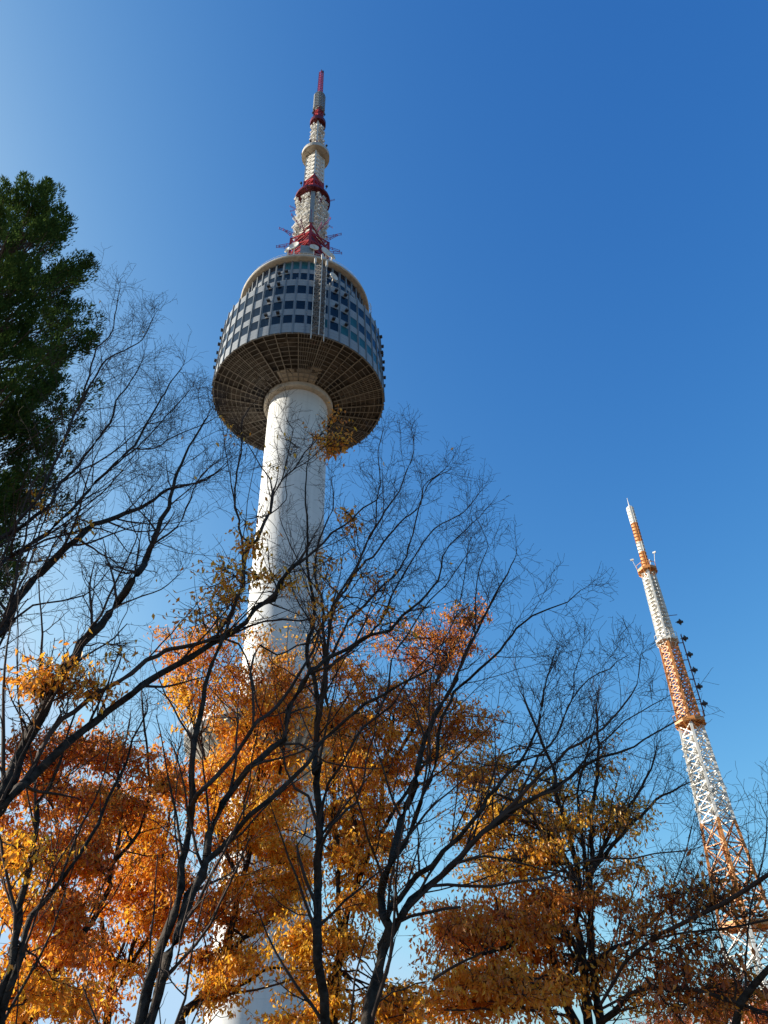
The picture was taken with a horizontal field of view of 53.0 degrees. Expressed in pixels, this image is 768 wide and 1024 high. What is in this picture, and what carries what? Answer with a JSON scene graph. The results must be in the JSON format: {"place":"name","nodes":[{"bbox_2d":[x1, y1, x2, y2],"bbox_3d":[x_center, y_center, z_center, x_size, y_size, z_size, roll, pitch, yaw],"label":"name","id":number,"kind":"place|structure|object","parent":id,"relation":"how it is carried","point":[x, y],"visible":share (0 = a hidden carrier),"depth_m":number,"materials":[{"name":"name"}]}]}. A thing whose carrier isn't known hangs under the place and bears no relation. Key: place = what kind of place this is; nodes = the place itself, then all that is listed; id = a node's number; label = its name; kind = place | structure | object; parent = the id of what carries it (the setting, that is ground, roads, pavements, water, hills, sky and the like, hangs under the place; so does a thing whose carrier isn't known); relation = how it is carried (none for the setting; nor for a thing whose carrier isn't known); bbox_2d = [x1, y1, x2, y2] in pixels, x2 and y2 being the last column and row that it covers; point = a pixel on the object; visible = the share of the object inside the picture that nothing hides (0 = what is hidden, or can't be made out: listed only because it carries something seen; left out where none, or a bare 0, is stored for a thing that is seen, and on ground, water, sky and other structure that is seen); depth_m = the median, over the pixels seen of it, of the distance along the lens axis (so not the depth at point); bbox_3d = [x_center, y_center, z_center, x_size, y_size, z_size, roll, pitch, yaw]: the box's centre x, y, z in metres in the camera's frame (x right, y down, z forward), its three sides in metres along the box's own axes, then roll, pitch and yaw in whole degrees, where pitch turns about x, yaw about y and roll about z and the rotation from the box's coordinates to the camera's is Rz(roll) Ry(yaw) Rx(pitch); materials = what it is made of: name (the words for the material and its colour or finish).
{"place":"outdoors","nodes":[
{"label":"outdoors","id":0,"kind":"place"},
{"bbox_2d":[0,0,767,1023],"label":"sky","id":1,"kind":"structure","parent":0,"point":[551,216],"materials":[{"name":"blue"}]},
{"label":"ground","id":2,"kind":"structure","parent":0,"visible":0},
{"bbox_2d":[0,170,107,639],"bbox_3d":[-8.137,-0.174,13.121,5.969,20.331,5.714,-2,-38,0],"label":"cypress","id":3,"kind":"object","parent":2,"relation":"on","point":[21,281],"visible":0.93,"depth_m":15.26,"materials":[{"name":"green plant"}]},
{"bbox_2d":[0,638,170,1023],"bbox_3d":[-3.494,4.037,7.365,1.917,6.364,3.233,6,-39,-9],"label":"autumn tree","id":4,"kind":"object","parent":2,"relation":"on","point":[11,983],"visible":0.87,"depth_m":7.41,"materials":[{"name":"orange plant"}]},
{"bbox_2d":[0,662,202,1023],"bbox_3d":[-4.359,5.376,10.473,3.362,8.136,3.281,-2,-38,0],"label":"autumn tree","id":5,"kind":"object","parent":2,"relation":"on","point":[70,949],"visible":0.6,"depth_m":10.62,"materials":[{"name":"orange plant"}]},
{"bbox_2d":[44,706,209,1023],"bbox_3d":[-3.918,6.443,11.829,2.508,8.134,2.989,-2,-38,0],"label":"autumn tree","id":6,"kind":"object","parent":2,"relation":"on","point":[139,885],"visible":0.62,"depth_m":11.79,"materials":[{"name":"orange plant"}]},
{"bbox_2d":[0,246,269,677],"bbox_3d":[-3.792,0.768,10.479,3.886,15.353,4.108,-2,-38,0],"label":"autumn tree","id":7,"kind":"object","parent":2,"relation":"on","point":[60,553],"visible":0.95,"depth_m":11.61,"materials":[{"name":"grey plant"}]},
{"bbox_2d":[0,368,407,817],"bbox_3d":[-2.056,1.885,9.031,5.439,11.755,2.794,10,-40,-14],"label":"autumn tree","id":8,"kind":"object","parent":2,"relation":"on","point":[45,687],"visible":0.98,"depth_m":9.28,"materials":[{"name":"grey plant"}]},
{"bbox_2d":[143,596,361,1023],"bbox_3d":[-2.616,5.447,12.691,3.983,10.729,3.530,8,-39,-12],"label":"autumn tree","id":9,"kind":"object","parent":2,"relation":"on","point":[231,959],"visible":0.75,"depth_m":12.95,"materials":[{"name":"orange plant"}]},
{"bbox_2d":[183,69,385,1023],"bbox_3d":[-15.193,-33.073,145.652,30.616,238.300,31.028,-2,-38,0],"label":"observation tower","id":10,"kind":"structure","parent":2,"relation":"on","point":[301,320],"depth_m":128.40,"materials":[{"name":"white paint"}]},
{"bbox_2d":[226,337,231,349],"bbox_3d":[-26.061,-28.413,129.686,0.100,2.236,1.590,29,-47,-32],"label":"window","id":11,"kind":"structure","parent":10,"relation":"in","point":[229,342],"depth_m":129.82,"materials":[{"name":"glass"}]},
{"bbox_2d":[229,323,234,334],"bbox_3d":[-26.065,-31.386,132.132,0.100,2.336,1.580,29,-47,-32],"label":"window","id":12,"kind":"structure","parent":10,"relation":"in","point":[232,327],"depth_m":132.35,"materials":[{"name":"glass"}]},
{"bbox_2d":[232,330,239,343],"bbox_3d":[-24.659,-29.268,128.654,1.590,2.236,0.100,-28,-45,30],"label":"window","id":13,"kind":"structure","parent":10,"relation":"in","point":[236,335],"depth_m":128.77,"materials":[{"name":"glass"}]},
{"bbox_2d":[235,317,241,328],"bbox_3d":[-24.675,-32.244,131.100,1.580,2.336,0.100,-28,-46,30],"label":"window","id":14,"kind":"structure","parent":10,"relation":"in","point":[238,322],"depth_m":131.19,"materials":[{"name":"glass"}]},
{"bbox_2d":[238,301,244,312],"bbox_3d":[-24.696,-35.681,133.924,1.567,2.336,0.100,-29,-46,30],"label":"window","id":15,"kind":"structure","parent":10,"relation":"in","point":[241,306],"depth_m":134.04,"materials":[{"name":"glass"}]},
{"bbox_2d":[240,325,248,337],"bbox_3d":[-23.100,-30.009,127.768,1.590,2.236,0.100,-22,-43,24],"label":"window","id":16,"kind":"structure","parent":10,"relation":"in","point":[244,331],"depth_m":127.78,"materials":[{"name":"glass"}]},
{"bbox_2d":[243,311,250,322],"bbox_3d":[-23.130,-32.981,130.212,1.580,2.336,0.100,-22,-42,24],"label":"window","id":17,"kind":"structure","parent":10,"relation":"in","point":[246,316],"depth_m":130.27,"materials":[{"name":"glass"}]},
{"bbox_2d":[246,295,253,306],"bbox_3d":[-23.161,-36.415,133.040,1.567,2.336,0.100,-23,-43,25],"label":"window","id":18,"kind":"structure","parent":10,"relation":"in","point":[250,300],"depth_m":133.13,"materials":[{"name":"glass"}]},
{"bbox_2d":[250,321,258,331],"bbox_3d":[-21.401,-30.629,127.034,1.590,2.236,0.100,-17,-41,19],"label":"window","id":19,"kind":"structure","parent":10,"relation":"in","point":[253,326],"depth_m":127.09,"materials":[{"name":"glass"}]},
{"bbox_2d":[252,306,260,317],"bbox_3d":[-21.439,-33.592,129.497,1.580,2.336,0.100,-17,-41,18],"label":"window","id":20,"kind":"structure","parent":10,"relation":"in","point":[256,311],"depth_m":129.57,"materials":[{"name":"glass"}]},
{"bbox_2d":[255,291,262,301],"bbox_3d":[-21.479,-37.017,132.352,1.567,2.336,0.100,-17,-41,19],"label":"window","id":21,"kind":"structure","parent":10,"relation":"in","point":[258,296],"depth_m":132.38,"materials":[{"name":"glass"}]},
{"bbox_2d":[260,317,269,327],"bbox_3d":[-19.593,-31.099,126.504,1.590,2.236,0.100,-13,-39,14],"label":"window","id":22,"kind":"structure","parent":10,"relation":"in","point":[264,322],"depth_m":126.54,"materials":[{"name":"glass"}]},
{"bbox_2d":[263,270,268,279],"bbox_3d":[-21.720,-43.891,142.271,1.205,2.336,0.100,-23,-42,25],"label":"window","id":23,"kind":"structure","parent":10,"relation":"in","point":[266,272],"depth_m":142.30,"materials":[{"name":"glass"}]},
{"bbox_2d":[262,303,271,313],"bbox_3d":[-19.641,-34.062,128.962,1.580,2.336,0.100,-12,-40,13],"label":"window","id":24,"kind":"structure","parent":10,"relation":"in","point":[266,308],"depth_m":128.97,"materials":[{"name":"glass"}]},
{"bbox_2d":[264,288,273,297],"bbox_3d":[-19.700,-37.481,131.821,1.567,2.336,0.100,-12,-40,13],"label":"window","id":25,"kind":"structure","parent":10,"relation":"in","point":[269,292],"depth_m":131.80,"materials":[{"name":"glass"}]},
{"bbox_2d":[270,266,275,275],"bbox_3d":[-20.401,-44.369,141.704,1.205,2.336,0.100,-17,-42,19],"label":"window","id":26,"kind":"structure","parent":10,"relation":"in","point":[272,271],"depth_m":141.75,"materials":[{"name":"glass"}]},
{"bbox_2d":[271,315,280,324],"bbox_3d":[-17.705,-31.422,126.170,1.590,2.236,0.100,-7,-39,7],"label":"window","id":27,"kind":"structure","parent":10,"relation":"in","point":[275,319],"depth_m":126.18,"materials":[{"name":"glass"}]},
{"bbox_2d":[273,301,282,310],"bbox_3d":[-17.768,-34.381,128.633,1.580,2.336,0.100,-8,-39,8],"label":"window","id":28,"kind":"structure","parent":10,"relation":"in","point":[276,305],"depth_m":128.66,"materials":[{"name":"glass"}]},
{"bbox_2d":[276,275,281,281],"bbox_3d":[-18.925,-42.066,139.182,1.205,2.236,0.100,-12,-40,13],"label":"window","id":29,"kind":"structure","parent":10,"relation":"in","point":[279,278],"depth_m":139.36,"materials":[{"name":"glass"}]},
{"bbox_2d":[275,286,283,294],"bbox_3d":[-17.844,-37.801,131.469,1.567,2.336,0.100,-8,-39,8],"label":"window","id":30,"kind":"structure","parent":10,"relation":"in","point":[278,290],"depth_m":131.48,"materials":[{"name":"glass"}]},
{"bbox_2d":[277,264,283,271],"bbox_3d":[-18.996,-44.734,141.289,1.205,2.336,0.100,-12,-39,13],"label":"window","id":31,"kind":"structure","parent":10,"relation":"in","point":[280,267],"depth_m":141.37,"materials":[{"name":"glass"}]},
{"bbox_2d":[282,314,292,323],"bbox_3d":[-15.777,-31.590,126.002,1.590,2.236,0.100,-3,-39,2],"label":"window","id":32,"kind":"structure","parent":10,"relation":"in","point":[286,318],"depth_m":126.04,"materials":[{"name":"glass"}]},
{"bbox_2d":[284,273,290,279],"bbox_3d":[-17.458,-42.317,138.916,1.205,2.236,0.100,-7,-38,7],"label":"window","id":33,"kind":"structure","parent":10,"relation":"in","point":[287,276],"depth_m":139.13,"materials":[{"name":"glass"}]},
{"bbox_2d":[285,262,291,269],"bbox_3d":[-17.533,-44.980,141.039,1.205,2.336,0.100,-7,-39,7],"label":"window","id":34,"kind":"structure","parent":10,"relation":"in","point":[287,265],"depth_m":141.15,"materials":[{"name":"glass"}]},
{"bbox_2d":[284,300,293,308],"bbox_3d":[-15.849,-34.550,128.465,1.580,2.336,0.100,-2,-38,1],"label":"window","id":35,"kind":"structure","parent":10,"relation":"in","point":[288,304],"depth_m":128.53,"materials":[{"name":"glass"}]},
{"bbox_2d":[286,285,294,293],"bbox_3d":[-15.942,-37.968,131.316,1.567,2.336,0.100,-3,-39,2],"label":"window","id":36,"kind":"structure","parent":10,"relation":"in","point":[289,288],"depth_m":131.35,"materials":[{"name":"glass"}]},
{"bbox_2d":[292,273,298,278],"bbox_3d":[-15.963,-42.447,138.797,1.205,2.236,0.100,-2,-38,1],"label":"window","id":37,"kind":"structure","parent":10,"relation":"in","point":[294,275],"depth_m":138.94,"materials":[{"name":"glass"}]},
{"bbox_2d":[293,262,299,268],"bbox_3d":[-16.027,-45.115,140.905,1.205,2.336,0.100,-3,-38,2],"label":"window","id":38,"kind":"structure","parent":10,"relation":"in","point":[296,265],"depth_m":140.92,"materials":[{"name":"glass"}]},
{"bbox_2d":[294,314,304,322],"bbox_3d":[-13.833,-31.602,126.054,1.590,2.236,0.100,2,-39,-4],"label":"window","id":39,"kind":"structure","parent":10,"relation":"in","point":[298,318],"depth_m":126.09,"materials":[{"name":"glass"}]},
{"bbox_2d":[296,300,305,308],"bbox_3d":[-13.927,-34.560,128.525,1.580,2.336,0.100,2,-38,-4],"label":"window","id":40,"kind":"structure","parent":10,"relation":"in","point":[300,304],"depth_m":128.59,"materials":[{"name":"glass"}]},
{"bbox_2d":[297,285,306,293],"bbox_3d":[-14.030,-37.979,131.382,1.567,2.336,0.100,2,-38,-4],"label":"window","id":41,"kind":"structure","parent":10,"relation":"in","point":[300,288],"depth_m":131.42,"materials":[{"name":"glass"}]},
{"bbox_2d":[300,273,307,279],"bbox_3d":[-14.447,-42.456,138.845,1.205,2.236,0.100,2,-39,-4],"label":"window","id":42,"kind":"structure","parent":10,"relation":"in","point":[303,275],"depth_m":138.84,"materials":[{"name":"glass"}]},
{"bbox_2d":[301,262,307,269],"bbox_3d":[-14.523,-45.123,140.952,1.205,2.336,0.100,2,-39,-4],"label":"window","id":43,"kind":"structure","parent":10,"relation":"in","point":[304,265],"depth_m":140.92,"materials":[{"name":"glass"}]},
{"bbox_2d":[306,315,315,324],"bbox_3d":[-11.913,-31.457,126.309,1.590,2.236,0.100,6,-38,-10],"label":"window","id":44,"kind":"structure","parent":10,"relation":"in","point":[309,318],"depth_m":126.29,"materials":[{"name":"glass"}]},
{"bbox_2d":[307,301,316,309],"bbox_3d":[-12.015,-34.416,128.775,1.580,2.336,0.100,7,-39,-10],"label":"window","id":45,"kind":"structure","parent":10,"relation":"in","point":[309,307],"depth_m":128.69,"materials":[{"name":"glass"}]},
{"bbox_2d":[309,273,315,280],"bbox_3d":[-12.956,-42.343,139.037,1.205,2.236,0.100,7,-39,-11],"label":"window","id":46,"kind":"structure","parent":10,"relation":"in","point":[311,276],"depth_m":139.11,"materials":[{"name":"glass"}]},
{"bbox_2d":[309,262,315,269],"bbox_3d":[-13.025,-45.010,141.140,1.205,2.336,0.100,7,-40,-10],"label":"window","id":47,"kind":"structure","parent":10,"relation":"in","point":[312,266],"depth_m":141.15,"materials":[{"name":"glass"}]},
{"bbox_2d":[308,286,317,294],"bbox_3d":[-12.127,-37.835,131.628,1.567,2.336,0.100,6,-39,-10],"label":"window","id":48,"kind":"structure","parent":10,"relation":"in","point":[310,291],"depth_m":131.45,"materials":[{"name":"glass"}]},
{"bbox_2d":[318,318,327,327],"bbox_3d":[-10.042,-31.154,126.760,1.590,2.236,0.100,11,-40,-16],"label":"window","id":49,"kind":"structure","parent":10,"relation":"in","point":[326,320],"depth_m":126.88,"materials":[{"name":"glass"}]},
{"bbox_2d":[319,304,327,313],"bbox_3d":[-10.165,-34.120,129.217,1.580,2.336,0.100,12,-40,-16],"label":"window","id":50,"kind":"structure","parent":10,"relation":"in","point":[326,307],"depth_m":129.32,"materials":[{"name":"glass"}]},
{"bbox_2d":[330,320,338,331],"bbox_3d":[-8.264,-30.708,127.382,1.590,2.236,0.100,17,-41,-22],"label":"window","id":51,"kind":"structure","parent":10,"relation":"in","point":[334,326],"depth_m":127.44,"materials":[{"name":"glass"}]},
{"bbox_2d":[330,306,338,317],"bbox_3d":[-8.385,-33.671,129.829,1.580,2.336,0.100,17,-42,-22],"label":"window","id":52,"kind":"structure","parent":10,"relation":"in","point":[334,312],"depth_m":129.89,"materials":[{"name":"glass"}]},
{"bbox_2d":[330,291,338,302],"bbox_3d":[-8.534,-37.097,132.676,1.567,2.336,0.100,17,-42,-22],"label":"window","id":53,"kind":"structure","parent":10,"relation":"in","point":[334,296],"depth_m":132.64,"materials":[{"name":"glass"}]},
{"bbox_2d":[333,281,338,288],"bbox_3d":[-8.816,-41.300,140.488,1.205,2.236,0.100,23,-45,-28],"label":"window","id":54,"kind":"structure","parent":10,"relation":"in","point":[335,284],"depth_m":140.72,"materials":[{"name":"glass"}]},
{"bbox_2d":[340,274,344,283],"bbox_3d":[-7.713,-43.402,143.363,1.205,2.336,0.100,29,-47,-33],"label":"window","id":55,"kind":"structure","parent":10,"relation":"in","point":[342,279],"depth_m":143.35,"materials":[{"name":"glass"}]},
{"bbox_2d":[340,311,347,322],"bbox_3d":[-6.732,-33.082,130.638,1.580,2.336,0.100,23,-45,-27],"label":"window","id":56,"kind":"structure","parent":10,"relation":"in","point":[343,316],"depth_m":130.60,"materials":[{"name":"glass"}]},
{"bbox_2d":[340,296,347,306],"bbox_3d":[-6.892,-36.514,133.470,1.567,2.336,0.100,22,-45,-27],"label":"window","id":57,"kind":"structure","parent":10,"relation":"in","point":[343,300],"depth_m":133.49,"materials":[{"name":"glass"}]},
{"bbox_2d":[340,325,348,337],"bbox_3d":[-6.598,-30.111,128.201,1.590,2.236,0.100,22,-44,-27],"label":"window","id":58,"kind":"structure","parent":10,"relation":"in","point":[343,330],"depth_m":128.17,"materials":[{"name":"glass"}]},
{"bbox_2d":[347,279,350,289],"bbox_3d":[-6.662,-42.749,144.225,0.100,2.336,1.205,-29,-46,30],"label":"window","id":59,"kind":"structure","parent":10,"relation":"in","point":[348,282],"depth_m":144.28,"materials":[{"name":"glass"}]},
{"bbox_2d":[350,316,356,328],"bbox_3d":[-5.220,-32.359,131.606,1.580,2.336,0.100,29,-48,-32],"label":"window","id":60,"kind":"structure","parent":10,"relation":"in","point":[353,322],"depth_m":131.63,"materials":[{"name":"glass"}]},
{"bbox_2d":[350,301,356,312],"bbox_3d":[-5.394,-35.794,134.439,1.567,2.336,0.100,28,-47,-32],"label":"window","id":61,"kind":"structure","parent":10,"relation":"in","point":[353,306],"depth_m":134.52,"materials":[{"name":"glass"}]},
{"bbox_2d":[350,330,357,343],"bbox_3d":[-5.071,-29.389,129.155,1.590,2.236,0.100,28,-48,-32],"label":"window","id":62,"kind":"structure","parent":10,"relation":"in","point":[353,336],"depth_m":129.17,"materials":[{"name":"glass"}]},
{"bbox_2d":[352,284,355,294],"bbox_3d":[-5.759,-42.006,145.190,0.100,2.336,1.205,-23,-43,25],"label":"window","id":63,"kind":"structure","parent":10,"relation":"in","point":[353,288],"depth_m":145.29,"materials":[{"name":"glass"}]},
{"bbox_2d":[358,307,363,319],"bbox_3d":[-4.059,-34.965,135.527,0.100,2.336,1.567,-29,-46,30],"label":"window","id":64,"kind":"structure","parent":10,"relation":"in","point":[361,313],"depth_m":135.59,"materials":[{"name":"glass"}]},
{"bbox_2d":[359,337,364,349],"bbox_3d":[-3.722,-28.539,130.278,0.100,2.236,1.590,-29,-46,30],"label":"window","id":65,"kind":"structure","parent":10,"relation":"in","point":[361,342],"depth_m":130.30,"materials":[{"name":"glass"}]},
{"bbox_2d":[359,323,364,335],"bbox_3d":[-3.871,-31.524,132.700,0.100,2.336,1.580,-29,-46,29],"label":"window","id":66,"kind":"structure","parent":10,"relation":"in","point":[362,329],"depth_m":132.80,"materials":[{"name":"glass"}]},
{"bbox_2d":[366,315,369,325],"bbox_3d":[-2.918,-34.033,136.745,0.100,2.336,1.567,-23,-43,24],"label":"window","id":67,"kind":"structure","parent":10,"relation":"in","point":[367,318],"depth_m":136.90,"materials":[{"name":"glass"}]},
{"bbox_2d":[366,329,370,342],"bbox_3d":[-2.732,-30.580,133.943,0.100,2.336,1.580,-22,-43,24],"label":"window","id":68,"kind":"structure","parent":10,"relation":"in","point":[368,334],"depth_m":134.04,"materials":[{"name":"glass"}]},
{"bbox_2d":[367,344,371,356],"bbox_3d":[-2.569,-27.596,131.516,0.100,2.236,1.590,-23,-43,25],"label":"window","id":69,"kind":"structure","parent":10,"relation":"in","point":[369,350],"depth_m":131.63,"materials":[{"name":"glass"}]},
{"bbox_2d":[373,352,376,364],"bbox_3d":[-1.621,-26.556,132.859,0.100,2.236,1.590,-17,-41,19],"label":"window","id":70,"kind":"structure","parent":10,"relation":"in","point":[374,356],"depth_m":133.03,"materials":[{"name":"glass"}]},
{"bbox_2d":[78,400,510,1023],"bbox_3d":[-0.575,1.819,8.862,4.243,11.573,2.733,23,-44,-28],"label":"autumn tree","id":71,"kind":"object","parent":2,"relation":"on","point":[162,956],"visible":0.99,"depth_m":8.05,"materials":[{"name":"grey plant"}]},
{"bbox_2d":[252,430,496,1023],"bbox_3d":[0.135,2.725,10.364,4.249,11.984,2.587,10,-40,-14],"label":"autumn tree","id":72,"kind":"object","parent":2,"relation":"on","point":[317,923],"visible":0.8,"depth_m":10.38,"materials":[{"name":"grey plant"}]},
{"bbox_2d":[253,570,521,1023],"bbox_3d":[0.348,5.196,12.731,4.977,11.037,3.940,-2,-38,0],"label":"autumn tree","id":73,"kind":"object","parent":2,"relation":"on","point":[346,851],"visible":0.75,"depth_m":12.86,"materials":[{"name":"orange plant"}]},
{"bbox_2d":[304,496,745,1023],"bbox_3d":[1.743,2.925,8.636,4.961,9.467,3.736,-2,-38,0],"label":"autumn tree","id":74,"kind":"object","parent":2,"relation":"on","point":[372,1000],"visible":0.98,"depth_m":8.91,"materials":[{"name":"grey plant"}]},
{"bbox_2d":[400,653,760,1023],"bbox_3d":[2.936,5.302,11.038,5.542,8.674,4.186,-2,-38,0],"label":"autumn tree","id":75,"kind":"object","parent":2,"relation":"on","point":[493,983],"visible":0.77,"depth_m":10.74,"materials":[{"name":"orange plant"}]},
{"bbox_2d":[576,753,767,1023],"bbox_3d":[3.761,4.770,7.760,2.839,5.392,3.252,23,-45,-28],"label":"autumn tree","id":76,"kind":"object","parent":2,"relation":"on","point":[741,1003],"visible":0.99,"depth_m":8.31,"materials":[{"name":"orange plant"}]},
{"bbox_2d":[622,1002,724,1023],"bbox_3d":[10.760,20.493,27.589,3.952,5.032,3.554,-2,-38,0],"label":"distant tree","id":77,"kind":"object","parent":2,"relation":"on","point":[683,1019],"visible":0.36,"depth_m":28.66,"materials":[{"name":"brown plant"}]},
{"bbox_2d":[626,499,767,1023],"bbox_3d":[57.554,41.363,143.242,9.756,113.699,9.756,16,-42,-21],"label":"radio mast","id":78,"kind":"object","parent":2,"relation":"on","point":[653,592],"visible":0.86,"depth_m":142.39,"materials":[{"name":"white metal"}]},
{"bbox_2d":[699,972,753,1023],"bbox_3d":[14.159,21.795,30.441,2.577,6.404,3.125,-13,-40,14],"label":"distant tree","id":79,"kind":"object","parent":2,"relation":"on","point":[726,1002],"visible":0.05,"depth_m":31.39,"materials":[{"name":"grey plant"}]},
{"bbox_2d":[741,995,767,1023],"bbox_3d":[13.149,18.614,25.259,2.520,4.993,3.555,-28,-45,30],"label":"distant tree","id":80,"kind":"object","parent":2,"relation":"on","point":[759,1016],"visible":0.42,"depth_m":25.86,"materials":[{"name":"brown plant"}]}
]}

